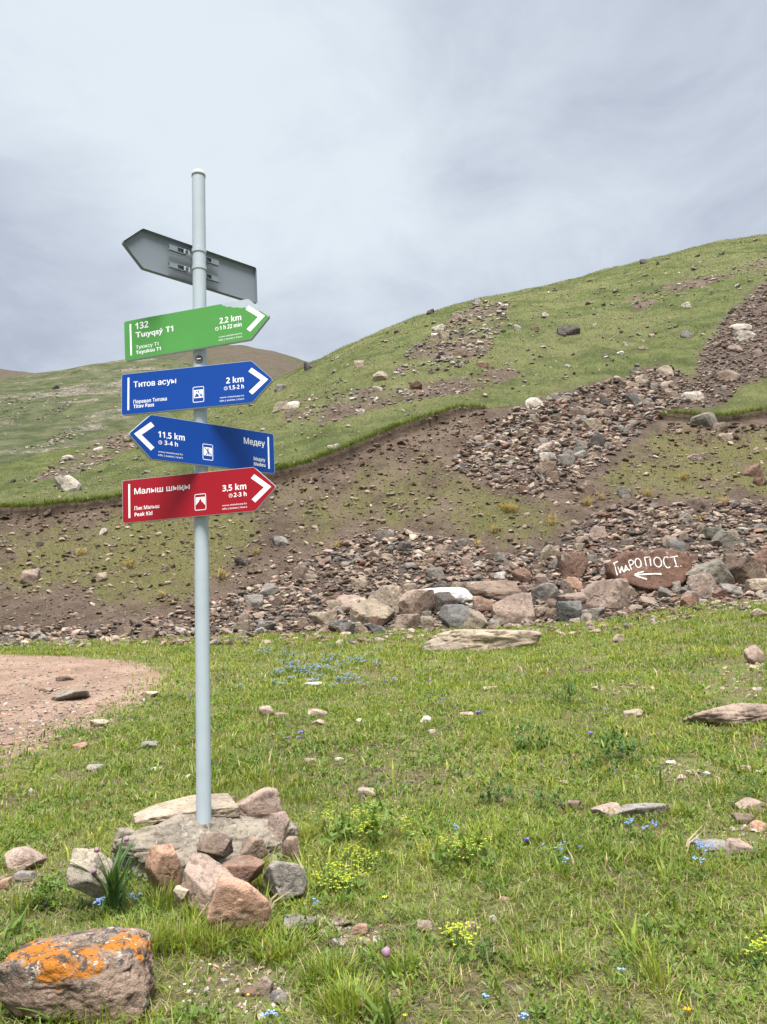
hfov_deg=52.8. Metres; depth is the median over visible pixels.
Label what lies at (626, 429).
scree block
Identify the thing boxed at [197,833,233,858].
rock
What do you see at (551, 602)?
scree block
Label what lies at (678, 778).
rock
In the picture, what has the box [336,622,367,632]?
boulder
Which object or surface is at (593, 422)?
boulder
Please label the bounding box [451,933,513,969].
leafy herb
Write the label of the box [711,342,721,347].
scree block
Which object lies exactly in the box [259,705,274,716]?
rock
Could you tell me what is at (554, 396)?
scree block
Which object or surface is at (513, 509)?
dry tussock
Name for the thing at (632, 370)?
scree block
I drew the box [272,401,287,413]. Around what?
boulder
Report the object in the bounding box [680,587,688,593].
scree block
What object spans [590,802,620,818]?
rock
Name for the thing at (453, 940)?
flowering herb
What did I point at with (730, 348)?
boulder
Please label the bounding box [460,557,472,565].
scree block
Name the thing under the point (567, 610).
boulder
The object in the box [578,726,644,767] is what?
leafy herb
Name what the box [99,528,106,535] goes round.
boulder
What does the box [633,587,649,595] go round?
boulder
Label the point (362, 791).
rock
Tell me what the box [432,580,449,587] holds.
scree block
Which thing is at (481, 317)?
turf stones
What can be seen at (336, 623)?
boulder
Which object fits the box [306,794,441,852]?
flowering herb
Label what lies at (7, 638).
boulder
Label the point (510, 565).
scree block
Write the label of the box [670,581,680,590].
boulder
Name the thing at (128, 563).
dry tussock
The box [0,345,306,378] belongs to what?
distant hill
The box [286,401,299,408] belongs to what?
boulder
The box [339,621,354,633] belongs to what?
scree block
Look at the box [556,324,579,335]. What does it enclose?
boulder
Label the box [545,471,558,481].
boulder
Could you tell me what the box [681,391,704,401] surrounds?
boulder
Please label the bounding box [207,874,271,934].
rock
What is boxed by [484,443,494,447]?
scree block
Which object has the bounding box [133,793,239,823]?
stone slab
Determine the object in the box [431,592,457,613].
boulder
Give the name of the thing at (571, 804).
rock
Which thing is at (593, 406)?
scree block
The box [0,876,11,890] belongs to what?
rock
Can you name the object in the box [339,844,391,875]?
flowering herb
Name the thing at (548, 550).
boulder
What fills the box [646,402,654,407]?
scree block
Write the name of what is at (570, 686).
leafy herb
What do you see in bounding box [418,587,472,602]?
boulder
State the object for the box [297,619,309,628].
scree block
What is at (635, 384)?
scree block
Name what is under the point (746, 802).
rock
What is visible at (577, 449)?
scree block
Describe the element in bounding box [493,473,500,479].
scree block
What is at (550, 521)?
dry tussock
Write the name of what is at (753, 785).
leafy herb
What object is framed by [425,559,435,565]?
scree block
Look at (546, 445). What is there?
boulder
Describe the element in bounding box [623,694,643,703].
flowering herb
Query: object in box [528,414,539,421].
scree block
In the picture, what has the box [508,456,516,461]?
scree block
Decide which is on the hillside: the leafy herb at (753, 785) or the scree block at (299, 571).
the scree block at (299, 571)
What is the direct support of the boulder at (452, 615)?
on the hillside
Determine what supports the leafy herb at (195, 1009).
on the meadow
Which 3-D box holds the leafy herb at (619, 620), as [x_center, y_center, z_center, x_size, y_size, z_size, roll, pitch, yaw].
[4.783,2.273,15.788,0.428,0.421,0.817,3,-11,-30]
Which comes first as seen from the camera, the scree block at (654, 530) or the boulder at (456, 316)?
the scree block at (654, 530)
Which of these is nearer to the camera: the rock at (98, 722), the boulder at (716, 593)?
the rock at (98, 722)
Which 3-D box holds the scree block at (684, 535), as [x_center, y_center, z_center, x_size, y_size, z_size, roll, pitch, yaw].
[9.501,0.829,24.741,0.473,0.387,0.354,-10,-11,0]
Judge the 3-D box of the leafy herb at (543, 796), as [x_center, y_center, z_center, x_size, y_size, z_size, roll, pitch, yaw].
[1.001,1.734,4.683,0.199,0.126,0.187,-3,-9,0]
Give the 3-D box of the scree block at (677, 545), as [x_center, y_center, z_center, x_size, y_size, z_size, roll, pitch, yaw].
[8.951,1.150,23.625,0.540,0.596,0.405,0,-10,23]
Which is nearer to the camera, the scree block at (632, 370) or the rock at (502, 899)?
the rock at (502, 899)
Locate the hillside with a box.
[0,234,766,640]
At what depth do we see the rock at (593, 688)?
8.98 m
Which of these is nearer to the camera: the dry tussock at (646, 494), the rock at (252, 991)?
the rock at (252, 991)
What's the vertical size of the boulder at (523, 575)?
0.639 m
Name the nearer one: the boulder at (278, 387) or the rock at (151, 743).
the rock at (151, 743)
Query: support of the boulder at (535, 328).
on the hillside
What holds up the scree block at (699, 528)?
on the hillside
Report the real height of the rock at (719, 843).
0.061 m
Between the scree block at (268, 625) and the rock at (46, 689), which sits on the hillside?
the scree block at (268, 625)
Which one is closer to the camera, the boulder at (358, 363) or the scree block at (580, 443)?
the scree block at (580, 443)
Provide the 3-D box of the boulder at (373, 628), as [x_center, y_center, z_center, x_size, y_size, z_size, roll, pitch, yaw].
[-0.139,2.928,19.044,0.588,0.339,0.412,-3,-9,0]
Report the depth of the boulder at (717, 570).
20.63 m
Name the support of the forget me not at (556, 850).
on the meadow
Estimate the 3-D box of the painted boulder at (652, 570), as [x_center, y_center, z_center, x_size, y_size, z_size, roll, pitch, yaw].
[7.385,1.659,21.615,2.361,1.182,1.401,-3,-9,0]
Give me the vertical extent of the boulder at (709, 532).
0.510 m
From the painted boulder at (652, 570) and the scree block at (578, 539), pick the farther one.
the scree block at (578, 539)
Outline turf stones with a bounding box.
[0,238,766,503]
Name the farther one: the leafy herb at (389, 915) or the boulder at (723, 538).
the boulder at (723, 538)
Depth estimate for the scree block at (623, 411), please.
35.68 m
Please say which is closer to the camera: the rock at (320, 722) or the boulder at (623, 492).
the rock at (320, 722)
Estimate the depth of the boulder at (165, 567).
23.93 m
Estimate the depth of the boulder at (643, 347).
46.11 m
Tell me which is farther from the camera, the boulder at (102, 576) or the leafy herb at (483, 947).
the boulder at (102, 576)
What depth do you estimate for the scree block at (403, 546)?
24.08 m
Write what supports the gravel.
on the meadow
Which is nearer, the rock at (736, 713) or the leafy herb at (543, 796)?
the leafy herb at (543, 796)
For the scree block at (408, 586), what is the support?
on the hillside
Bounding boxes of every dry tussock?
[76,546,86,554]
[116,558,136,567]
[156,589,167,596]
[214,567,232,578]
[247,546,261,554]
[330,539,342,547]
[473,538,487,545]
[490,525,498,532]
[494,500,511,511]
[506,502,520,511]
[548,517,556,524]
[573,496,594,504]
[640,488,653,495]
[676,471,693,479]
[715,494,732,504]
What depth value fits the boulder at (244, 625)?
20.08 m
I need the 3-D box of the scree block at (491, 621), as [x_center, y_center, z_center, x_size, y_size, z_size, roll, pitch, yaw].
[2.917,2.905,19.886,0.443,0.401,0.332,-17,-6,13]
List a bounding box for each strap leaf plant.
[0,903,28,943]
[14,997,66,1023]
[50,832,171,917]
[340,946,419,1023]
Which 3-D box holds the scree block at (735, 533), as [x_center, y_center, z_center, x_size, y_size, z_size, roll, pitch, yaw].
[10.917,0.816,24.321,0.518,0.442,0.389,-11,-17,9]
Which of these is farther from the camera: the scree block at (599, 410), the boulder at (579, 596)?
the scree block at (599, 410)
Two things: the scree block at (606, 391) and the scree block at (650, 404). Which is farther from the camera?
the scree block at (606, 391)
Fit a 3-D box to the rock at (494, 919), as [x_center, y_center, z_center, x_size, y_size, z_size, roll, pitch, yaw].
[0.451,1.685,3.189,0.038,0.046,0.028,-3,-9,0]
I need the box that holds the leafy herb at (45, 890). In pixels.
[20,873,88,907]
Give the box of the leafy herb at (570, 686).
[550,680,590,704]
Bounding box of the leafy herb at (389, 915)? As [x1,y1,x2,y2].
[386,906,407,921]
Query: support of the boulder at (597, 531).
on the hillside
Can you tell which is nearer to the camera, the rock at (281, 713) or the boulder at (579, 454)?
the rock at (281, 713)
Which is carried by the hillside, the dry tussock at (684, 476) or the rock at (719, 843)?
the dry tussock at (684, 476)
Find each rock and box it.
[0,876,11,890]
[0,926,155,1023]
[4,846,47,872]
[14,870,36,881]
[38,687,53,691]
[51,690,90,700]
[55,676,73,680]
[66,848,113,900]
[72,742,87,749]
[86,764,103,771]
[90,719,110,726]
[113,827,134,850]
[139,741,159,748]
[144,691,160,696]
[145,843,182,896]
[173,885,188,901]
[181,853,233,917]
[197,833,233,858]
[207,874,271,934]
[222,855,264,882]
[236,787,281,818]
[240,836,267,858]
[241,986,260,996]
[256,976,273,995]
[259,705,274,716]
[263,861,306,901]
[268,811,289,851]
[269,989,286,1004]
[275,712,288,718]
[282,836,299,862]
[283,914,314,931]
[304,682,321,685]
[304,758,315,762]
[308,708,327,717]
[310,719,325,724]
[331,918,350,926]
[331,938,344,945]
[335,757,343,761]
[352,923,367,934]
[357,787,375,797]
[373,935,382,944]
[407,780,416,785]
[417,919,431,930]
[420,629,541,651]
[420,715,430,723]
[459,711,473,715]
[464,921,477,930]
[488,915,496,923]
[498,896,509,902]
[560,800,580,810]
[590,686,599,690]
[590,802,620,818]
[612,634,623,642]
[616,803,670,818]
[622,709,642,716]
[666,760,675,765]
[676,774,686,781]
[683,703,766,726]
[691,838,725,851]
[701,771,710,776]
[725,838,754,854]
[730,812,753,823]
[734,797,766,813]
[740,765,753,772]
[743,645,764,663]
[747,820,766,831]
[748,608,766,617]
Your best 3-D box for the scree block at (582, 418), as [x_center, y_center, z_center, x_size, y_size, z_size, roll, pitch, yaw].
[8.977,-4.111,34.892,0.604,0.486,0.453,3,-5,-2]
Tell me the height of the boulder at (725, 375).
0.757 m
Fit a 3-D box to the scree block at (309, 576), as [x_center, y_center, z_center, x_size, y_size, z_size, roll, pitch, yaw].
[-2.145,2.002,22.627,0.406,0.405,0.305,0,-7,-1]
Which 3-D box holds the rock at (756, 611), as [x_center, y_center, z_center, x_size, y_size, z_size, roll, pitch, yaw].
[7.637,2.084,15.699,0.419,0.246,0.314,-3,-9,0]
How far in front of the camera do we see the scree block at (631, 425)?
34.33 m
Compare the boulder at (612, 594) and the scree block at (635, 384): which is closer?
the boulder at (612, 594)
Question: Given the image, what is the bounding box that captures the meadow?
[0,601,766,1023]
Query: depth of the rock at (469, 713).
7.92 m
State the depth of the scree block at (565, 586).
21.36 m
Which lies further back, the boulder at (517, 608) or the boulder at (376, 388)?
the boulder at (376, 388)
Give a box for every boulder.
[0,636,15,642]
[19,568,40,583]
[36,542,43,547]
[54,475,81,490]
[61,455,73,458]
[93,446,102,451]
[95,572,107,581]
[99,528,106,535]
[118,622,131,635]
[123,437,131,441]
[138,628,157,640]
[161,565,168,571]
[220,627,232,634]
[234,557,249,565]
[234,620,249,629]
[244,594,263,609]
[259,583,279,596]
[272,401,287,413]
[272,536,288,546]
[274,384,285,391]
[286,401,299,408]
[304,361,312,370]
[308,611,336,625]
[327,445,337,449]
[329,619,347,626]
[331,595,360,613]
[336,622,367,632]
[350,598,394,625]
[354,360,363,367]
[357,408,364,414]
[363,551,381,559]
[366,624,385,633]
[368,585,401,608]
[373,371,387,380]
[373,386,381,391]
[394,614,420,628]
[398,589,434,616]
[410,381,421,389]
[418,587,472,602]
[426,308,433,314]
[431,324,444,330]
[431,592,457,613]
[438,604,469,628]
[439,331,449,338]
[451,313,462,320]
[453,348,467,357]
[462,610,487,628]
[464,580,520,600]
[472,596,493,612]
[474,298,480,302]
[476,361,488,368]
[491,593,535,624]
[511,567,531,584]
[513,324,520,329]
[524,397,543,408]
[531,326,540,329]
[531,583,558,601]
[537,441,552,450]
[537,461,556,470]
[538,544,559,561]
[539,452,556,461]
[543,608,557,620]
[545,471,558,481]
[554,592,585,603]
[555,601,582,621]
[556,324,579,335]
[556,453,575,466]
[557,551,587,578]
[567,577,582,591]
[573,450,587,459]
[576,480,596,492]
[581,578,630,609]
[581,607,604,618]
[584,418,602,430]
[589,526,607,538]
[590,434,604,446]
[598,394,610,405]
[605,549,691,590]
[616,486,630,497]
[625,393,642,405]
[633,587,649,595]
[637,346,647,349]
[639,259,646,263]
[656,365,673,377]
[660,380,675,391]
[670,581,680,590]
[678,595,696,605]
[680,330,693,338]
[681,302,691,307]
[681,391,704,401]
[685,558,733,586]
[687,453,705,460]
[687,574,717,599]
[690,412,717,428]
[701,527,722,539]
[711,369,740,380]
[711,530,746,547]
[712,422,728,431]
[712,589,727,599]
[717,433,732,440]
[719,583,742,595]
[726,345,742,351]
[726,555,766,584]
[730,324,751,329]
[733,329,756,340]
[741,464,761,476]
[744,578,766,591]
[752,477,766,485]
[752,549,766,571]
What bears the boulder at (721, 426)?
on the hillside
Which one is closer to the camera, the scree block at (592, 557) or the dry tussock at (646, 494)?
the scree block at (592, 557)
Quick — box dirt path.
[0,655,173,776]
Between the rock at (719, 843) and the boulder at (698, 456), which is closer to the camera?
the rock at (719, 843)
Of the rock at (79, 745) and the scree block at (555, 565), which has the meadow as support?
the rock at (79, 745)
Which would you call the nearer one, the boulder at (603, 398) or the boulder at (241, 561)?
the boulder at (241, 561)
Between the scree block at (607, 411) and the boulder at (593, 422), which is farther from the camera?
the scree block at (607, 411)
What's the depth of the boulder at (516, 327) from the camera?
54.29 m
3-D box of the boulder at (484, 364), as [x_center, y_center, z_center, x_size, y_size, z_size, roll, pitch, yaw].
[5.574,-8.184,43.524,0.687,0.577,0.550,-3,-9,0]
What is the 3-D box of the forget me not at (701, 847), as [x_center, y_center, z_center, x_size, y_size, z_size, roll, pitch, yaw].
[1.532,1.647,3.755,0.069,0.098,0.066,-3,-9,0]
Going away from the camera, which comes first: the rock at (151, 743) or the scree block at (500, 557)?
the rock at (151, 743)
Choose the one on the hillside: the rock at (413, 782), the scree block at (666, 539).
the scree block at (666, 539)
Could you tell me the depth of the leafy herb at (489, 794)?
4.81 m
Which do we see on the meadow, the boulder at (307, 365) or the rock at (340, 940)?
the rock at (340, 940)
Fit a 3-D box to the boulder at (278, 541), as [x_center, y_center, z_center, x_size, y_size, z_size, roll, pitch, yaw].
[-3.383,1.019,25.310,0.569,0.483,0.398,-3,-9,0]
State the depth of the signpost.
4.46 m
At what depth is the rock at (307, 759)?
6.21 m
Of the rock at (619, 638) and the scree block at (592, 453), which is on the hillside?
the scree block at (592, 453)
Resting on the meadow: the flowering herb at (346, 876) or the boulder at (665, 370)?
the flowering herb at (346, 876)
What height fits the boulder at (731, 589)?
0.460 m
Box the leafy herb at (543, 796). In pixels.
[533,787,565,808]
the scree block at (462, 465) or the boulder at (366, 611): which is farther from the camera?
the scree block at (462, 465)
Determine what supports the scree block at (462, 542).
on the hillside
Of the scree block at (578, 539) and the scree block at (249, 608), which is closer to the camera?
the scree block at (249, 608)
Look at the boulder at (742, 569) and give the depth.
20.63 m
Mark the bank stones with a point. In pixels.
(291, 558)
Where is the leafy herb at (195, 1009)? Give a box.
[174,991,225,1023]
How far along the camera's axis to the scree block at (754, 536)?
23.77 m
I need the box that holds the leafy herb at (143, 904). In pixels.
[125,897,156,921]
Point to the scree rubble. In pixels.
(520, 419)
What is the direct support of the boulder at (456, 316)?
on the hillside
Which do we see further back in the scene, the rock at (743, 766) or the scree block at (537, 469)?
the scree block at (537, 469)
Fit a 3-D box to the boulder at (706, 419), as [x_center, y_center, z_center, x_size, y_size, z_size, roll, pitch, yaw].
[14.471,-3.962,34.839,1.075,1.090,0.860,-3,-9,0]
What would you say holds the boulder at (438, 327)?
on the hillside
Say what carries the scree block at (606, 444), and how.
on the hillside
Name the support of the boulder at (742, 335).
on the hillside
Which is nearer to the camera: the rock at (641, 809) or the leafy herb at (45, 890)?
the leafy herb at (45, 890)
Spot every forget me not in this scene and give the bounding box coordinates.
[74,897,104,920]
[260,1009,277,1023]
[312,898,318,931]
[518,1012,528,1023]
[543,841,569,859]
[624,818,640,839]
[632,819,660,846]
[690,839,704,860]
[691,850,707,880]
[705,843,717,856]
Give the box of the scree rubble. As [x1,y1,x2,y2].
[0,279,766,646]
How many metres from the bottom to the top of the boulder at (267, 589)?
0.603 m
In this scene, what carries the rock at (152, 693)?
on the meadow
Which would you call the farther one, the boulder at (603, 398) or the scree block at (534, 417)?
the boulder at (603, 398)
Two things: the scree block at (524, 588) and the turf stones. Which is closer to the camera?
the scree block at (524, 588)
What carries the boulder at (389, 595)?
on the hillside
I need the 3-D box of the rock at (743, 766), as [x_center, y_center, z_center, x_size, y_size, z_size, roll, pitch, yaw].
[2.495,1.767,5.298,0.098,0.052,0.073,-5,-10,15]
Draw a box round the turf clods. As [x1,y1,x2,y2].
[0,411,766,530]
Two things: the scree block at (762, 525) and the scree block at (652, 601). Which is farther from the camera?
the scree block at (762, 525)
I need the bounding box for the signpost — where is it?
[121,169,276,823]
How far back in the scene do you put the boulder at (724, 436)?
33.10 m
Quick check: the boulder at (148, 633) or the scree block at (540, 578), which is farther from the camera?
the scree block at (540, 578)
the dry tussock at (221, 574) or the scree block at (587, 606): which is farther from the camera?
the dry tussock at (221, 574)
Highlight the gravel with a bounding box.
[0,645,766,1023]
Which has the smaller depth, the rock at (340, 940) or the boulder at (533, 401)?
the rock at (340, 940)
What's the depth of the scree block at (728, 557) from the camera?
22.31 m
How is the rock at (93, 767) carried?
on the meadow
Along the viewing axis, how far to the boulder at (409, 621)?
19.76 m
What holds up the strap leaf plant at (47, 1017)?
on the meadow
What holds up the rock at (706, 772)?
on the meadow
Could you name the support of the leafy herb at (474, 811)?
on the meadow
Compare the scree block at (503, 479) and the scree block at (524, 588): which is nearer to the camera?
the scree block at (524, 588)
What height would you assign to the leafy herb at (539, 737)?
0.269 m
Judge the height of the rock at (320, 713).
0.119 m
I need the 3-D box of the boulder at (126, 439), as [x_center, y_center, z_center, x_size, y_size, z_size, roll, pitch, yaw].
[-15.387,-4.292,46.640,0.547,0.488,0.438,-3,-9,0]
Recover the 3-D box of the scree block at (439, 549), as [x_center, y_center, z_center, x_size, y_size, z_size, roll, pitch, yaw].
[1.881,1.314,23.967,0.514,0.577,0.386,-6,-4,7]
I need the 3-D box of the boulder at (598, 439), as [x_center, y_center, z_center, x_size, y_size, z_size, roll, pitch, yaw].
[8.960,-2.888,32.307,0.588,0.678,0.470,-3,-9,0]
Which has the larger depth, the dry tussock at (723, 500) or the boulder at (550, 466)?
the boulder at (550, 466)
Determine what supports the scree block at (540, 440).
on the hillside
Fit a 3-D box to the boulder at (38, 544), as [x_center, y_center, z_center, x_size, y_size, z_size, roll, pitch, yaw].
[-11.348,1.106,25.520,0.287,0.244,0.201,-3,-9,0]
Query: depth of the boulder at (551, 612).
19.92 m
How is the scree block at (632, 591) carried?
on the hillside
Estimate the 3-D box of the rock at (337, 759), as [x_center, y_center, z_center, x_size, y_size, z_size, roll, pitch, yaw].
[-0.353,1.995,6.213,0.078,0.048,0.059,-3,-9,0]
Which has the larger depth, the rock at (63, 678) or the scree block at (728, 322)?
the scree block at (728, 322)
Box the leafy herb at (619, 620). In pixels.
[600,613,631,629]
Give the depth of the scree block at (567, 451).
31.39 m
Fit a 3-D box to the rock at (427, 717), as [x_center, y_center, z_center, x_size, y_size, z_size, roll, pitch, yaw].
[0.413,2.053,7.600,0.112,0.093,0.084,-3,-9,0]
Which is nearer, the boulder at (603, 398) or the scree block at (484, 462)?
the scree block at (484, 462)
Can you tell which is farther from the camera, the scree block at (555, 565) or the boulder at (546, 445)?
the boulder at (546, 445)
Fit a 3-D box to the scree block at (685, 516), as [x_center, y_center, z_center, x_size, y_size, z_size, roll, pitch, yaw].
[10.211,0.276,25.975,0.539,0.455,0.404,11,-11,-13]
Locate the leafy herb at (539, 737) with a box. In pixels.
[511,720,555,753]
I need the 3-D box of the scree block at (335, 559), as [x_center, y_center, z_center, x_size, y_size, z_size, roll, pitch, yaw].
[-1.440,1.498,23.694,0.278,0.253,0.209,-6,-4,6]
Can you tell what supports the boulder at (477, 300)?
on the hillside
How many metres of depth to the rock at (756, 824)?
4.10 m
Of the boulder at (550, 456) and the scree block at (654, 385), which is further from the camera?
the scree block at (654, 385)
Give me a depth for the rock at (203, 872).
3.41 m
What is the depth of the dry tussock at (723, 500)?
26.73 m
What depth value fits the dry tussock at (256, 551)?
24.55 m
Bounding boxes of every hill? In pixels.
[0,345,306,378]
[0,357,192,464]
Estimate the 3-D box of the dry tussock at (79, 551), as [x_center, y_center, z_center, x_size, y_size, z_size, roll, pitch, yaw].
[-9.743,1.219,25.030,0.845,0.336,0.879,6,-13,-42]
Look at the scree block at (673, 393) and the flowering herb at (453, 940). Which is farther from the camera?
the scree block at (673, 393)
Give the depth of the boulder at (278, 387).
54.31 m
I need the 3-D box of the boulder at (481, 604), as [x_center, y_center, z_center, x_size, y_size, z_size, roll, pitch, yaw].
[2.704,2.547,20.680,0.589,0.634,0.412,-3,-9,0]
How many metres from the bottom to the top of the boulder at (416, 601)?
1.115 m
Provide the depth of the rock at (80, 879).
3.51 m
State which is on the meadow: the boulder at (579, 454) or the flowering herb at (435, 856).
the flowering herb at (435, 856)
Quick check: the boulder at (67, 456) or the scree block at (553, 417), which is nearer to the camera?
the scree block at (553, 417)
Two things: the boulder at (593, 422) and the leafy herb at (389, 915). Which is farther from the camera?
the boulder at (593, 422)
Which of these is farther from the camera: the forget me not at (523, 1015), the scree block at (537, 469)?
the scree block at (537, 469)
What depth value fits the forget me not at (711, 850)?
3.77 m
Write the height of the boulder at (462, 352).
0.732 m
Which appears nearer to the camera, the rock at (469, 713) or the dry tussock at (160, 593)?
the rock at (469, 713)
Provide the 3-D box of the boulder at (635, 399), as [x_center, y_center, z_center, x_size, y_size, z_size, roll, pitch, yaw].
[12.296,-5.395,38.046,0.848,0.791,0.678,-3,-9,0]
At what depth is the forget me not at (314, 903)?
3.20 m
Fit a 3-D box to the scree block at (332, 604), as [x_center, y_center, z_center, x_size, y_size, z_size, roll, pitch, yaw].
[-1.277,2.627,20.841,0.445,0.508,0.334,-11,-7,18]
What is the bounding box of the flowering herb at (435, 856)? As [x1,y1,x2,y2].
[413,829,505,873]
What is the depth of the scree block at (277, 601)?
21.33 m
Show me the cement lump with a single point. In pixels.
(180, 833)
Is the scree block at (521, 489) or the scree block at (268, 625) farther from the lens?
the scree block at (521, 489)
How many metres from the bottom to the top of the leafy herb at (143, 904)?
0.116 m
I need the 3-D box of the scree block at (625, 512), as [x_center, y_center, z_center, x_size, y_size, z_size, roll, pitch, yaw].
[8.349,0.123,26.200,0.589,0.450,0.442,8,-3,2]
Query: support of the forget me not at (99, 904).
on the meadow
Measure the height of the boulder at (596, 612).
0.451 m
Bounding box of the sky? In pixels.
[0,0,766,372]
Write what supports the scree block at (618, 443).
on the hillside
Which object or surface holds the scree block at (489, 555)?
on the hillside
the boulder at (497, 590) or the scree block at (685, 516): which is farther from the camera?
the scree block at (685, 516)
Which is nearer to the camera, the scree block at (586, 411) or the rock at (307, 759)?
the rock at (307, 759)
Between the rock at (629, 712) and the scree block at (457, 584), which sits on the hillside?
the scree block at (457, 584)
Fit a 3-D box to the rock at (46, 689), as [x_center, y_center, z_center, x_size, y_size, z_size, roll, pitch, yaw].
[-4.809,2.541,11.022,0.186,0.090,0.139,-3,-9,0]
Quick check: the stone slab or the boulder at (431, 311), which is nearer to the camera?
the stone slab
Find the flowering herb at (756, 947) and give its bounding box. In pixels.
[737,930,766,963]
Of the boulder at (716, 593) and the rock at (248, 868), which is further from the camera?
the boulder at (716, 593)
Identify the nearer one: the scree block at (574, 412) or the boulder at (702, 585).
the boulder at (702, 585)
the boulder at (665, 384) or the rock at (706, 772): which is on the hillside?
the boulder at (665, 384)
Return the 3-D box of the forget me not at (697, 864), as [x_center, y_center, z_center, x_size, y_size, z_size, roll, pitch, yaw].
[1.438,1.615,3.518,0.072,0.138,0.073,-11,-13,41]
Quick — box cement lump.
[111,814,299,881]
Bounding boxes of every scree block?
[239,613,249,620]
[242,607,253,612]
[258,621,275,629]
[272,596,284,605]
[291,565,307,578]
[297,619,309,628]
[303,573,315,583]
[327,600,341,609]
[333,556,340,561]
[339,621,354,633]
[351,578,366,590]
[367,618,381,625]
[375,530,393,541]
[381,553,393,558]
[396,542,410,552]
[400,583,415,590]
[420,616,435,628]
[421,611,431,615]
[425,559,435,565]
[425,566,444,579]
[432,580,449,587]
[435,544,451,557]
[441,551,450,558]
[452,581,463,587]
[454,538,468,546]
[459,463,464,469]
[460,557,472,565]
[473,435,483,441]
[478,461,487,466]
[483,553,494,558]
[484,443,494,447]
[488,618,500,625]
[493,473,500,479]
[494,552,506,561]
[500,476,510,483]
[503,561,515,570]
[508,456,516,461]
[517,428,528,434]
[517,485,529,494]
[519,585,532,592]
[527,475,535,484]
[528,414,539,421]
[530,564,539,569]
[534,466,543,472]
[534,606,549,617]
[535,573,549,583]
[538,438,549,444]
[545,598,556,607]
[549,394,557,399]
[551,415,559,419]
[552,559,558,569]
[560,579,572,593]
[562,450,573,454]
[569,408,582,416]
[573,446,583,451]
[574,536,590,545]
[574,543,584,550]
[576,415,587,421]
[576,440,587,446]
[580,408,591,415]
[580,613,592,622]
[581,603,594,609]
[587,452,596,455]
[587,554,597,561]
[589,404,597,409]
[592,408,603,413]
[603,389,611,396]
[603,409,610,414]
[604,442,611,448]
[612,440,622,446]
[619,427,628,431]
[620,408,629,415]
[621,508,635,516]
[625,382,638,387]
[626,388,637,393]
[627,423,636,427]
[629,585,636,596]
[630,367,640,373]
[634,374,647,381]
[634,414,643,419]
[639,596,656,605]
[643,398,651,402]
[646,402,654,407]
[650,382,660,388]
[650,527,660,533]
[656,586,669,597]
[662,535,677,546]
[665,390,677,396]
[668,540,685,551]
[675,531,688,540]
[678,512,692,523]
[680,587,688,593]
[680,591,697,601]
[687,497,704,511]
[690,555,697,562]
[696,525,703,531]
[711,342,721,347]
[723,553,737,564]
[724,319,734,324]
[727,530,739,538]
[728,314,738,319]
[750,534,763,539]
[751,349,762,355]
[754,523,766,528]
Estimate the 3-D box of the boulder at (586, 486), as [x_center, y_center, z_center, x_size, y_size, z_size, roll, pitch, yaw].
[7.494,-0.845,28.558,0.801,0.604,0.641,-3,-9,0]
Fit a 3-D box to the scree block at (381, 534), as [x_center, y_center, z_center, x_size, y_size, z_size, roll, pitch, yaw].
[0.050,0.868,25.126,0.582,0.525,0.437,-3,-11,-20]
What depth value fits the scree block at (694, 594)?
20.02 m
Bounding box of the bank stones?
[0,412,766,645]
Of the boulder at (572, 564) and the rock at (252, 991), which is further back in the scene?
the boulder at (572, 564)
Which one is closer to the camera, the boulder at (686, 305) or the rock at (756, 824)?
the rock at (756, 824)
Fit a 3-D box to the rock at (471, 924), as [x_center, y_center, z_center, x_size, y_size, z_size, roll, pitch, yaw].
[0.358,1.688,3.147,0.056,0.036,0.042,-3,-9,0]
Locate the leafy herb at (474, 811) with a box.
[462,810,483,824]
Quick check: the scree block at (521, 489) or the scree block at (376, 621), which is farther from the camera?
the scree block at (521, 489)
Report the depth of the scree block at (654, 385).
39.25 m
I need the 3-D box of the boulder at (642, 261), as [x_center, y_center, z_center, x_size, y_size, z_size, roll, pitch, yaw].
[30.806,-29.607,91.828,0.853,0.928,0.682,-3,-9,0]
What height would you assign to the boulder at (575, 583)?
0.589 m
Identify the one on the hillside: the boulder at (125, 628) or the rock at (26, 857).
the boulder at (125, 628)
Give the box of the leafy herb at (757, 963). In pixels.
[727,937,763,968]
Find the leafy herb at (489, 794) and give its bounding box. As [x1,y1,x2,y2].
[475,770,524,804]
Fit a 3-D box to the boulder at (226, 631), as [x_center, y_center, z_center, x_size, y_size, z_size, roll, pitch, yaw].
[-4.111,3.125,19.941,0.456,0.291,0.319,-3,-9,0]
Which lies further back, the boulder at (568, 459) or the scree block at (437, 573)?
the boulder at (568, 459)
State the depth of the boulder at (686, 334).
47.39 m
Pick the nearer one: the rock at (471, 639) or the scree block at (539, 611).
the rock at (471, 639)
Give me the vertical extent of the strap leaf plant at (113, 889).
0.362 m
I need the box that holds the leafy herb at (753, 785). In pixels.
[730,775,760,797]
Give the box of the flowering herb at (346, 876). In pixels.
[306,855,391,907]
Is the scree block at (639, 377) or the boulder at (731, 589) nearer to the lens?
the boulder at (731, 589)
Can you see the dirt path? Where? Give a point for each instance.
(78, 664)
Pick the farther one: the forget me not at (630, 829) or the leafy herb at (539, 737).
the leafy herb at (539, 737)
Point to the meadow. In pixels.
(470, 983)
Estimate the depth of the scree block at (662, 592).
20.57 m
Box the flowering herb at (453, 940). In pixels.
[434,919,478,949]

